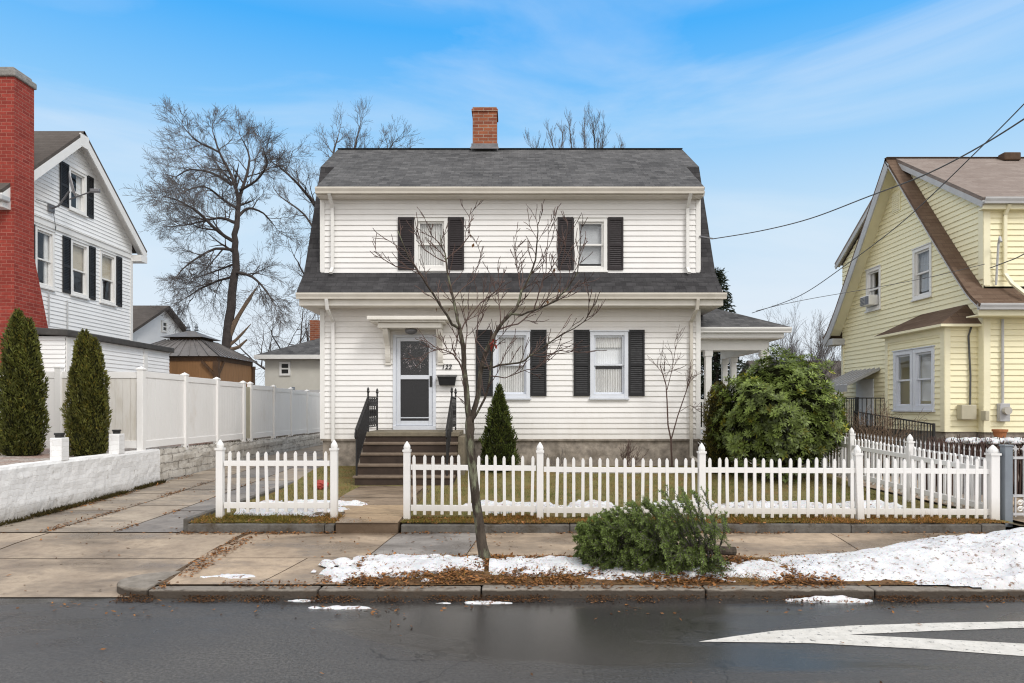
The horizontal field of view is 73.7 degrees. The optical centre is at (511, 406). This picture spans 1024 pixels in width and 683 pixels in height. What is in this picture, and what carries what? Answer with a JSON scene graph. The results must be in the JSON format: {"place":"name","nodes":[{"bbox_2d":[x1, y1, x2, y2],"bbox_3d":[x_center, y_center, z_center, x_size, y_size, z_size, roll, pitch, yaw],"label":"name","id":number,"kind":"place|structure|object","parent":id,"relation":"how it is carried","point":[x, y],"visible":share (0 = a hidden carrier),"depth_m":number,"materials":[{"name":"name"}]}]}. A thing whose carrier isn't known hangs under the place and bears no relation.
{"place":"outdoors","nodes":[
{"label":"outdoors","id":0,"kind":"place"},
{"bbox_2d":[0,432,319,465],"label":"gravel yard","id":1,"kind":"structure","parent":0,"point":[42,456],"depth_m":12.90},
{"bbox_2d":[0,308,51,455],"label":"evergreen shrub","id":2,"kind":"object","parent":1,"relation":"on","point":[24,413],"visible":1,"depth_m":12.97,"materials":[{"name":"green plant"}]},
{"bbox_2d":[0,364,136,447],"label":"privacy fence","id":3,"kind":"object","parent":1,"relation":"on","point":[122,393],"visible":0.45,"depth_m":13.99,"materials":[{"name":"white plastic"}]},
{"bbox_2d":[59,328,112,455],"bbox_3d":[-8.107,-0.242,13.057,0.912,2.544,0.778,0,0,0],"label":"evergreen shrub","id":4,"kind":"object","parent":1,"relation":"on","point":[87,417],"visible":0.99,"depth_m":12.88,"materials":[{"name":"green plant"}]},
{"bbox_2d":[0,67,173,372],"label":"house","id":5,"kind":"structure","parent":1,"relation":"on","point":[67,281],"depth_m":19.61,"materials":[{"name":"white wood"}]},
{"bbox_2d":[35,224,55,291],"bbox_3d":[-13.025,-4.122,18.970,0.201,1.695,0.820,0,0,0],"label":"window","id":6,"kind":"structure","parent":5,"relation":"in","point":[48,259],"depth_m":19.20,"materials":[{"name":"white glass"}]},
{"bbox_2d":[36,172,99,230],"bbox_3d":[-12.295,-5.789,19.006,1.371,1.592,0.818,0,0,0],"label":"antenna","id":7,"kind":"object","parent":5,"relation":"attached to","point":[51,208],"visible":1,"depth_m":19.16,"materials":[{"name":"grey metal"}]},
{"bbox_2d":[68,165,87,217],"bbox_3d":[-13.025,-6.427,20.410,0.201,1.305,0.860,0,0,0],"label":"window","id":8,"kind":"structure","parent":5,"relation":"in","point":[81,178],"depth_m":20.63,"materials":[{"name":"white glass"}]},
{"bbox_2d":[69,238,89,299],"bbox_3d":[-13.024,-4.122,20.500,0.198,1.695,0.880,0,0,0],"label":"window","id":9,"kind":"structure","parent":5,"relation":"in","point":[79,250],"depth_m":20.69,"materials":[{"name":"white glass"}]},
{"bbox_2d":[99,249,116,306],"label":"window","id":10,"kind":"structure","parent":5,"relation":"in","point":[107,265],"depth_m":22.12,"materials":[{"name":"white glass"}]},
{"bbox_2d":[133,305,186,343],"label":"house","id":11,"kind":"structure","parent":1,"relation":"on","point":[149,327],"depth_m":32.57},
{"bbox_2d":[161,320,167,332],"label":"window","id":12,"kind":"structure","parent":11,"relation":"in","point":[164,324],"depth_m":33.39,"materials":[{"name":"glass"}]},
{"bbox_2d":[152,323,256,386],"bbox_3d":[-12.060,-1.105,25.750,3.613,4.110,3.633,0,0,0],"label":"gazebo","id":13,"kind":"object","parent":1,"relation":"on","point":[197,354],"visible":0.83,"depth_m":24.67,"materials":[{"name":"brown metal"}]},
{"bbox_2d":[121,97,313,349],"bbox_3d":[-11.931,-6.299,28.410,7.091,13.698,10.382,0,0,-23],"label":"bare tree","id":14,"kind":"object","parent":1,"relation":"on","point":[230,323],"visible":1,"depth_m":27.82,"materials":[{"name":"brown plant"}]},
{"bbox_2d":[292,387,319,392],"bbox_3d":[-7.505,0.330,28.575,4.790,2.340,0.110,0,0,0],"label":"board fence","id":15,"kind":"object","parent":1,"relation":"on","point":[316,391],"visible":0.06,"depth_m":28.60,"materials":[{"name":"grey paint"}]},
{"bbox_2d":[247,98,423,277],"bbox_3d":[-8.138,-7.534,32.259,7.599,16.341,6.863,0,0,-14],"label":"bare tree","id":16,"kind":"object","parent":1,"relation":"on","point":[305,191],"visible":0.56,"depth_m":31.70,"materials":[{"name":"brown plant"}]},
{"bbox_2d":[0,445,322,596],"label":"driveway","id":17,"kind":"structure","parent":0,"point":[65,577],"depth_m":8.94,"materials":[{"name":"beige concrete"}]},
{"bbox_2d":[0,434,311,525],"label":"weeds","id":18,"kind":"object","parent":17,"relation":"on","point":[79,503],"visible":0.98,"depth_m":11.82,"materials":[{"name":"brown plant"}]},
{"bbox_2d":[0,450,322,558],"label":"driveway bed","id":19,"kind":"object","parent":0,"point":[239,536],"visible":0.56,"depth_m":9.44,"materials":[{"name":"grey concrete"}]},
{"bbox_2d":[310,486,430,533],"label":"front path","id":20,"kind":"structure","parent":0,"point":[382,510],"depth_m":10.41,"materials":[{"name":"beige concrete"}]},
{"bbox_2d":[0,597,1023,682],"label":"road","id":21,"kind":"structure","parent":0,"point":[563,640],"depth_m":5.51,"materials":[{"name":"grey asphalt"}]},
{"bbox_2d":[288,599,314,601],"bbox_3d":[-2.050,1.903,6.700,0.322,0.035,0.126,0,0,0],"label":"snow scrap","id":22,"kind":"object","parent":21,"relation":"on","point":[299,600],"visible":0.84,"depth_m":6.67,"materials":[{"name":"white snow"}]},
{"bbox_2d":[308,605,369,609],"bbox_3d":[-1.573,1.901,6.458,0.735,0.038,0.122,0,0,0],"label":"snow scrap","id":23,"kind":"object","parent":21,"relation":"on","point":[336,607],"visible":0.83,"depth_m":6.43,"materials":[{"name":"white snow"}]},
{"bbox_2d":[442,601,511,603],"bbox_3d":[-0.368,1.902,6.628,0.771,0.037,0.128,0,0,0],"label":"snow scrap","id":24,"kind":"object","parent":21,"relation":"on","point":[482,602],"visible":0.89,"depth_m":6.60,"materials":[{"name":"white snow"}]},
{"bbox_2d":[2,455,1023,682],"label":"fallen leaves","id":25,"kind":"object","parent":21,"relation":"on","point":[553,577],"visible":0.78,"depth_m":7.06,"materials":[{"name":"brown plant"}]},
{"bbox_2d":[117,571,1023,598],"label":"kerb","id":26,"kind":"structure","parent":21,"relation":"on","point":[142,584],"depth_m":6.78,"materials":[{"name":"concrete"}]},
{"bbox_2d":[785,595,872,602],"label":"snow patch","id":27,"kind":"object","parent":21,"relation":"on","point":[837,599],"visible":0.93,"depth_m":6.66,"materials":[{"name":"white snow"}]},
{"bbox_2d":[699,621,1023,655],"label":"road marking","id":28,"kind":"object","parent":21,"relation":"on","point":[839,635],"visible":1,"depth_m":5.59,"materials":[{"name":"paint"}]},
{"bbox_2d":[769,527,1023,589],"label":"snow pile","id":29,"kind":"object","parent":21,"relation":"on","point":[913,560],"visible":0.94,"depth_m":7.32,"materials":[{"name":"white snow"}]},
{"bbox_2d":[0,0,1023,385],"label":"sky","id":30,"kind":"structure","parent":0,"point":[787,111],"materials":[{"name":"blue"}]},
{"bbox_2d":[156,533,947,584],"bbox_3d":[18.150,1.772,8.165,43.700,0.081,2.430,0,0,0],"label":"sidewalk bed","id":31,"kind":"object","parent":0,"point":[189,564],"visible":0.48,"depth_m":6.99,"materials":[{"name":"brown soil"}]},
{"bbox_2d":[523,106,624,147],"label":"bare tree","id":32,"kind":"object","parent":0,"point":[583,134],"visible":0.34,"depth_m":33.93,"materials":[{"name":"brown plant"}]},
{"bbox_2d":[166,533,986,583],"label":"sidewalk","id":33,"kind":"structure","parent":0,"point":[261,559],"depth_m":8.51,"materials":[{"name":"beige concrete"}]},
{"bbox_2d":[200,574,254,578],"bbox_3d":[-3.010,1.803,7.258,0.620,0.041,0.200,0,0,0],"label":"snow scrap","id":34,"kind":"object","parent":33,"relation":"on","point":[233,576],"visible":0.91,"depth_m":7.24,"materials":[{"name":"white snow"}]},
{"bbox_2d":[324,577,361,582],"bbox_3d":[-1.750,1.805,7.112,0.453,0.041,0.214,0,0,0],"label":"snow scrap","id":35,"kind":"object","parent":33,"relation":"on","point":[337,579],"visible":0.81,"depth_m":7.07,"materials":[{"name":"white snow"}]},
{"bbox_2d":[189,464,1013,523],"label":"lawn","id":36,"kind":"structure","parent":0,"point":[527,483],"depth_m":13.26,"materials":[{"name":"plant"}]},
{"bbox_2d":[215,440,338,518],"bbox_3d":[-3.355,1.042,9.760,1.743,1.155,0.113,0,0,0],"label":"picket fence","id":37,"kind":"object","parent":36,"relation":"on","point":[222,504],"visible":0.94,"depth_m":9.74,"materials":[{"name":"white plastic"}]},
{"bbox_2d":[234,499,367,516],"bbox_3d":[-3.227,1.561,10.853,2.251,0.146,1.871,0,0,0],"label":"snow patch","id":38,"kind":"object","parent":36,"relation":"on","point":[311,510],"visible":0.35,"depth_m":10.35,"materials":[{"name":"white snow"}]},
{"bbox_2d":[317,480,328,489],"bbox_3d":[-3.724,1.521,13.310,0.320,0.221,0.226,0,0,0],"label":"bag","id":39,"kind":"object","parent":36,"relation":"on","point":[320,484],"visible":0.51,"depth_m":13.22,"materials":[{"name":"red plastic"}]},
{"bbox_2d":[478,383,520,472],"bbox_3d":[-0.265,0.494,15.348,1.000,2.131,0.989,0,0,0],"label":"evergreen shrub","id":40,"kind":"object","parent":36,"relation":"on","point":[498,439],"visible":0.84,"depth_m":15.15,"materials":[{"name":"green plant"}]},
{"bbox_2d":[464,500,559,513],"bbox_3d":[-0.050,1.562,10.814,2.069,0.140,1.108,0,0,0],"label":"snow patch","id":41,"kind":"object","parent":36,"relation":"on","point":[510,503],"visible":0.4,"depth_m":10.79,"materials":[{"name":"white snow"}]},
{"bbox_2d":[296,107,791,485],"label":"house","id":42,"kind":"structure","parent":36,"relation":"on","point":[649,262],"depth_m":16.25,"materials":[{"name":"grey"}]},
{"bbox_2d":[396,338,432,424],"bbox_3d":[-2.320,-0.604,16.268,0.874,2.087,0.085,0,0,0],"label":"storm door","id":43,"kind":"structure","parent":42,"relation":"in","point":[414,393],"depth_m":16.29,"materials":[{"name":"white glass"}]},
{"bbox_2d":[401,341,428,371],"bbox_3d":[-2.335,-1.241,16.365,0.885,0.797,0.135,0,0,0],"label":"wreath","id":44,"kind":"object","parent":42,"relation":"attached to","point":[410,346],"visible":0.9,"depth_m":16.36,"materials":[{"name":"grey plant"}]},
{"bbox_2d":[401,341,428,374],"bbox_3d":[-2.320,-0.604,16.435,0.874,2.087,0.050,0,0,0],"label":"inner door","id":45,"kind":"structure","parent":42,"relation":"in","point":[424,370],"depth_m":16.41,"materials":[{"name":"grey glass"}]},
{"bbox_2d":[413,216,448,271],"bbox_3d":[-1.925,-3.872,16.285,0.830,1.315,0.201,0,0,0],"label":"window","id":46,"kind":"structure","parent":42,"relation":"in","point":[430,262],"depth_m":16.31,"materials":[{"name":"white glass"}]},
{"bbox_2d":[437,375,456,385],"bbox_3d":[-1.535,-0.639,16.148,0.460,0.258,0.185,0,0,0],"label":"mailbox","id":47,"kind":"object","parent":42,"relation":"attached to","point":[446,380],"visible":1,"depth_m":16.09,"materials":[{"name":"plastic"}]},
{"bbox_2d":[492,330,530,399],"bbox_3d":[-0.011,-0.998,16.285,0.921,1.645,0.201,0,0,0],"label":"window","id":48,"kind":"structure","parent":42,"relation":"in","point":[517,386],"depth_m":16.34,"materials":[{"name":"white glass"}]},
{"bbox_2d":[573,216,607,272],"bbox_3d":[1.868,-3.857,16.285,0.828,1.325,0.200,0,0,0],"label":"window","id":49,"kind":"structure","parent":42,"relation":"in","point":[595,241],"depth_m":16.25,"materials":[{"name":"white glass"}]},
{"bbox_2d":[589,330,628,399],"bbox_3d":[2.309,-0.998,16.289,0.945,1.645,0.208,0,0,0],"label":"window","id":50,"kind":"structure","parent":42,"relation":"in","point":[605,384],"depth_m":16.33,"materials":[{"name":"white glass"}]},
{"bbox_2d":[713,118,1023,238],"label":"overhead cable","id":51,"kind":"object","parent":42,"relation":"attached to","point":[888,188],"visible":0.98,"depth_m":12.05,"materials":[{"name":"black rubber"}]},
{"bbox_2d":[757,264,983,310],"bbox_3d":[8.390,-2.802,16.382,4.856,0.668,0.270,0,0,33],"label":"overhead cable","id":52,"kind":"object","parent":42,"relation":"attached to","point":[879,286],"visible":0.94,"depth_m":16.26,"materials":[{"name":"black rubber"}]},
{"bbox_2d":[753,104,1023,312],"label":"overhead cable","id":53,"kind":"object","parent":42,"relation":"attached to","point":[915,210],"visible":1,"depth_m":11.04,"materials":[{"name":"black rubber"}]},
{"bbox_2d":[544,450,565,466],"bbox_3d":[0.983,1.214,15.707,0.486,0.559,0.396,0,0,13],"label":"bare shrub","id":54,"kind":"object","parent":36,"relation":"on","point":[561,462],"visible":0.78,"depth_m":15.71,"materials":[{"name":"brown plant"}]},
{"bbox_2d":[560,500,614,513],"bbox_3d":[1.144,1.563,10.729,1.235,0.133,1.173,0,0,0],"label":"snow patch","id":55,"kind":"object","parent":36,"relation":"on","point":[586,503],"visible":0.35,"depth_m":10.86,"materials":[{"name":"white snow"}]},
{"bbox_2d":[620,439,647,466],"bbox_3d":[2.695,1.120,15.545,0.600,0.753,0.650,0,0,42],"label":"bare shrub","id":56,"kind":"object","parent":36,"relation":"on","point":[628,447],"visible":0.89,"depth_m":15.60,"materials":[{"name":"brown plant"}]},
{"bbox_2d":[647,325,707,466],"bbox_3d":[4.006,-0.244,15.872,1.737,3.304,0.798,0,0,0],"label":"bare tree","id":57,"kind":"object","parent":36,"relation":"on","point":[688,380],"visible":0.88,"depth_m":15.74,"materials":[{"name":"brown plant"}]},
{"bbox_2d":[654,499,731,507],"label":"snow patch","id":58,"kind":"object","parent":36,"relation":"on","point":[714,505],"visible":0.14,"depth_m":10.79,"materials":[{"name":"white snow"}]},
{"bbox_2d":[402,441,1001,519],"bbox_3d":[2.694,1.066,9.760,8.501,1.151,0.150,0,0,0],"label":"picket fence","id":59,"kind":"object","parent":36,"relation":"on","point":[989,471],"visible":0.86,"depth_m":9.74,"materials":[{"name":"white plastic"}]},
{"bbox_2d":[701,380,735,474],"bbox_3d":[4.607,0.490,15.165,0.885,2.180,0.860,0,0,0],"label":"evergreen shrub","id":60,"kind":"object","parent":36,"relation":"on","point":[714,453],"visible":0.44,"depth_m":14.97,"materials":[{"name":"green plant"}]},
{"bbox_2d":[704,344,850,483],"bbox_3d":[5.737,0.147,14.495,3.009,2.958,2.794,0,0,0],"label":"rhododendron","id":61,"kind":"object","parent":36,"relation":"on","point":[784,410],"visible":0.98,"depth_m":13.78,"materials":[{"name":"green plant"}]},
{"bbox_2d":[721,500,839,507],"bbox_3d":[4.300,1.562,10.900,1.858,0.135,1.180,0,0,0],"label":"snow patch","id":62,"kind":"object","parent":36,"relation":"on","point":[776,504],"visible":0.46,"depth_m":10.77,"materials":[{"name":"white snow"}]},
{"bbox_2d":[836,500,906,507],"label":"snow patch","id":63,"kind":"object","parent":36,"relation":"on","point":[872,504],"visible":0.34,"depth_m":10.90,"materials":[{"name":"white snow"}]},
{"bbox_2d":[801,428,985,508],"bbox_3d":[6.787,0.965,13.847,0.147,1.310,8.018,0,0,0],"label":"picket fence","id":64,"kind":"object","parent":36,"relation":"on","point":[908,454],"visible":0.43,"depth_m":11.61,"materials":[{"name":"white plastic"}]},
{"bbox_2d":[180,408,1023,596],"bbox_3d":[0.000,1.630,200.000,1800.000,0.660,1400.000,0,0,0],"label":"ground","id":65,"kind":"structure","parent":0,"point":[1013,527],"depth_m":7.50,"materials":[{"name":"grey concrete"}]},
{"bbox_2d":[0,430,159,523],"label":"retaining wall","id":66,"kind":"structure","parent":65,"relation":"on","point":[60,477],"depth_m":11.55,"materials":[{"name":"paint"}]},
{"bbox_2d":[183,481,293,532],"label":"garden kerb","id":67,"kind":"structure","parent":65,"relation":"on","point":[187,520],"depth_m":10.23,"materials":[{"name":"grey concrete"}]},
{"bbox_2d":[160,433,322,480],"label":"stone wall","id":68,"kind":"structure","parent":65,"relation":"on","point":[178,462],"depth_m":17.20,"materials":[{"name":"white stone"}]},
{"bbox_2d":[136,366,319,450],"bbox_3d":[-7.600,0.083,20.600,0.145,1.835,13.345,0,0,0],"label":"privacy fence","id":69,"kind":"object","parent":68,"relation":"on","point":[184,409],"visible":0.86,"depth_m":17.36,"materials":[{"name":"white plastic"}]},
{"bbox_2d":[198,262,319,382],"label":"bare tree","id":70,"kind":"object","parent":65,"relation":"on","point":[307,330],"visible":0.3,"depth_m":40.45,"materials":[{"name":"brown plant"}]},
{"bbox_2d":[188,523,335,532],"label":"garden kerb","id":71,"kind":"structure","parent":65,"relation":"on","point":[258,527],"depth_m":9.37,"materials":[{"name":"grey concrete"}]},
{"bbox_2d":[254,320,319,389],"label":"house","id":72,"kind":"structure","parent":65,"relation":"on","point":[297,366],"depth_m":30.00,"materials":[{"name":"beige paint"}]},
{"bbox_2d":[279,362,290,375],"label":"window","id":73,"kind":"structure","parent":72,"relation":"in","point":[284,367],"depth_m":29.94,"materials":[{"name":"plastic"}]},
{"bbox_2d":[401,523,1004,532],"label":"garden kerb","id":74,"kind":"structure","parent":65,"relation":"on","point":[758,528],"depth_m":9.37,"materials":[{"name":"grey concrete"}]},
{"bbox_2d":[745,324,811,369],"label":"bare tree","id":75,"kind":"object","parent":65,"relation":"on","point":[771,349],"visible":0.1,"depth_m":42.50,"materials":[{"name":"brown plant"}]},
{"bbox_2d":[744,298,834,371],"bbox_3d":[15.387,-2.387,37.922,4.112,7.988,6.656,0,0,-42],"label":"bare tree","id":76,"kind":"object","parent":65,"relation":"on","point":[795,345],"visible":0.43,"depth_m":38.20,"materials":[{"name":"brown plant"}]},
{"bbox_2d":[741,361,840,413],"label":"house","id":77,"kind":"structure","parent":65,"relation":"on","point":[827,373],"depth_m":47.26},
{"bbox_2d":[776,317,840,403],"bbox_3d":[15.588,-1.467,33.919,4.301,6.150,3.260,0,0,0],"label":"bare tree","id":78,"kind":"object","parent":65,"relation":"on","point":[820,354],"visible":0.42,"depth_m":33.64,"materials":[{"name":"brown plant"}]},
{"bbox_2d":[343,557,917,585],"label":"verge","id":79,"kind":"structure","parent":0,"point":[486,572],"depth_m":7.04,"materials":[{"name":"soil"}]},
{"bbox_2d":[311,554,484,585],"bbox_3d":[-1.237,1.752,7.535,1.873,0.160,1.130,0,0,0],"label":"snow patch","id":80,"kind":"object","parent":79,"relation":"on","point":[400,562],"visible":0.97,"depth_m":7.46,"materials":[{"name":"white snow"}]},
{"bbox_2d":[370,199,606,559],"bbox_3d":[-0.229,-0.332,7.901,2.660,4.359,1.294,0,0,0],"label":"young tree","id":81,"kind":"object","parent":79,"relation":"on","point":[481,540],"visible":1,"depth_m":7.82,"materials":[{"name":"brown plant"}]},
{"bbox_2d":[490,339,496,350],"bbox_3d":[-0.211,-0.707,7.870,0.096,0.141,0.108,0,0,0],"label":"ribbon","id":82,"kind":"object","parent":81,"relation":"attached to","point":[491,346],"visible":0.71,"depth_m":7.84,"materials":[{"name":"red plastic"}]},
{"bbox_2d":[489,555,633,576],"bbox_3d":[0.812,1.747,7.623,2.125,0.124,0.904,0,0,0],"label":"snow patch","id":83,"kind":"object","parent":79,"relation":"on","point":[573,565],"visible":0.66,"depth_m":7.44,"materials":[{"name":"white snow"}]},
{"bbox_2d":[353,550,798,583],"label":"fallen leaves","id":84,"kind":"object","parent":79,"relation":"on","point":[501,574],"depth_m":7.17,"materials":[{"name":"brown plant"}]},
{"bbox_2d":[572,485,736,577],"bbox_3d":[1.592,1.306,7.660,1.868,0.918,1.449,0,0,0],"label":"fir tree","id":85,"kind":"object","parent":79,"relation":"on","point":[627,543],"visible":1,"depth_m":7.41,"materials":[{"name":"green plant"}]},
{"bbox_2d":[583,566,726,581],"bbox_3d":[1.550,1.769,7.295,1.700,0.115,0.569,0,0,0],"label":"snow patch","id":86,"kind":"object","parent":79,"relation":"on","point":[617,571],"visible":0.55,"depth_m":7.20,"materials":[{"name":"white snow"}]},
{"bbox_2d":[712,559,792,581],"bbox_3d":[2.660,1.765,7.445,1.280,0.125,0.828,0,0,0],"label":"snow patch","id":87,"kind":"object","parent":79,"relation":"on","point":[763,568],"visible":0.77,"depth_m":7.29,"materials":[{"name":"white snow"}]},
{"bbox_2d":[802,460,1023,525],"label":"neighbour yard","id":88,"kind":"structure","parent":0,"point":[1019,523],"depth_m":12.18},
{"bbox_2d":[701,267,748,426],"bbox_3d":[7.769,-1.878,26.004,3.502,6.955,3.404,0,0,-32],"label":"spruce","id":89,"kind":"object","parent":88,"relation":"on","point":[716,370],"visible":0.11,"depth_m":25.76,"materials":[{"name":"green plant"}]},
{"bbox_2d":[833,393,931,474],"bbox_3d":[8.435,0.632,16.088,3.134,1.927,2.340,0,0,-8],"label":"bare shrub","id":90,"kind":"object","parent":88,"relation":"on","point":[871,432],"visible":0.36,"depth_m":15.96,"materials":[{"name":"brown plant"}]},
{"bbox_2d":[822,152,1023,478],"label":"house","id":91,"kind":"structure","parent":88,"relation":"on","point":[947,349],"depth_m":16.51,"materials":[{"name":"yellow"}]},
{"bbox_2d":[856,379,873,425],"bbox_3d":[10.465,-0.135,20.250,0.030,1.370,1.000,0,0,0],"label":"side door","id":92,"kind":"structure","parent":91,"relation":"in","point":[865,387],"depth_m":20.19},
{"bbox_2d":[860,295,877,306],"bbox_3d":[10.345,-3.075,19.800,0.290,0.290,0.500,0,0,0],"label":"air conditioner","id":93,"kind":"object","parent":91,"relation":"attached to","point":[868,300],"visible":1,"depth_m":19.58,"materials":[{"name":"white plastic"}]},
{"bbox_2d":[864,264,880,312],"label":"window","id":94,"kind":"structure","parent":91,"relation":"in","point":[871,272],"depth_m":19.95,"materials":[{"name":"white glass"}]},
{"bbox_2d":[911,242,932,301],"bbox_3d":[10.525,-3.433,17.450,0.200,1.375,0.840,0,0,0],"label":"window","id":95,"kind":"structure","parent":91,"relation":"in","point":[916,296],"depth_m":17.62,"materials":[{"name":"white glass"}]},
{"bbox_2d":[991,429,1007,437],"bbox_3d":[10.500,0.605,14.700,0.300,0.250,0.292,0,0,0],"label":"flower pot","id":96,"kind":"object","parent":91,"relation":"on","point":[1000,433],"visible":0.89,"depth_m":14.60,"materials":[{"name":"ceramic"}]},
{"bbox_2d":[990,254,1023,267],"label":"overhead cable","id":97,"kind":"object","parent":91,"relation":"attached to","point":[1007,261],"visible":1,"depth_m":13.34,"materials":[{"name":"black rubber"}]},
{"bbox_2d":[837,476,1023,521],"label":"neighbour path","id":98,"kind":"structure","parent":0,"point":[1020,518],"depth_m":11.95,"materials":[{"name":"beige concrete"}]},
{"bbox_2d":[824,433,998,502],"bbox_3d":[7.200,1.010,13.750,0.030,1.098,7.701,0,0,0],"label":"iron fence","id":99,"kind":"object","parent":98,"relation":"on","point":[974,456],"visible":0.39,"depth_m":11.89,"materials":[{"name":"black metal"}]},
{"bbox_2d":[921,432,1023,494],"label":"dry hedge","id":100,"kind":"object","parent":98,"relation":"on","point":[982,442],"visible":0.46,"depth_m":12.52,"materials":[{"name":"brown plant"}]},
{"bbox_2d":[999,444,1023,526],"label":"gate","id":101,"kind":"structure","parent":98,"relation":"on","point":[1007,457],"depth_m":9.67,"materials":[{"name":"grey metal"}]}
]}

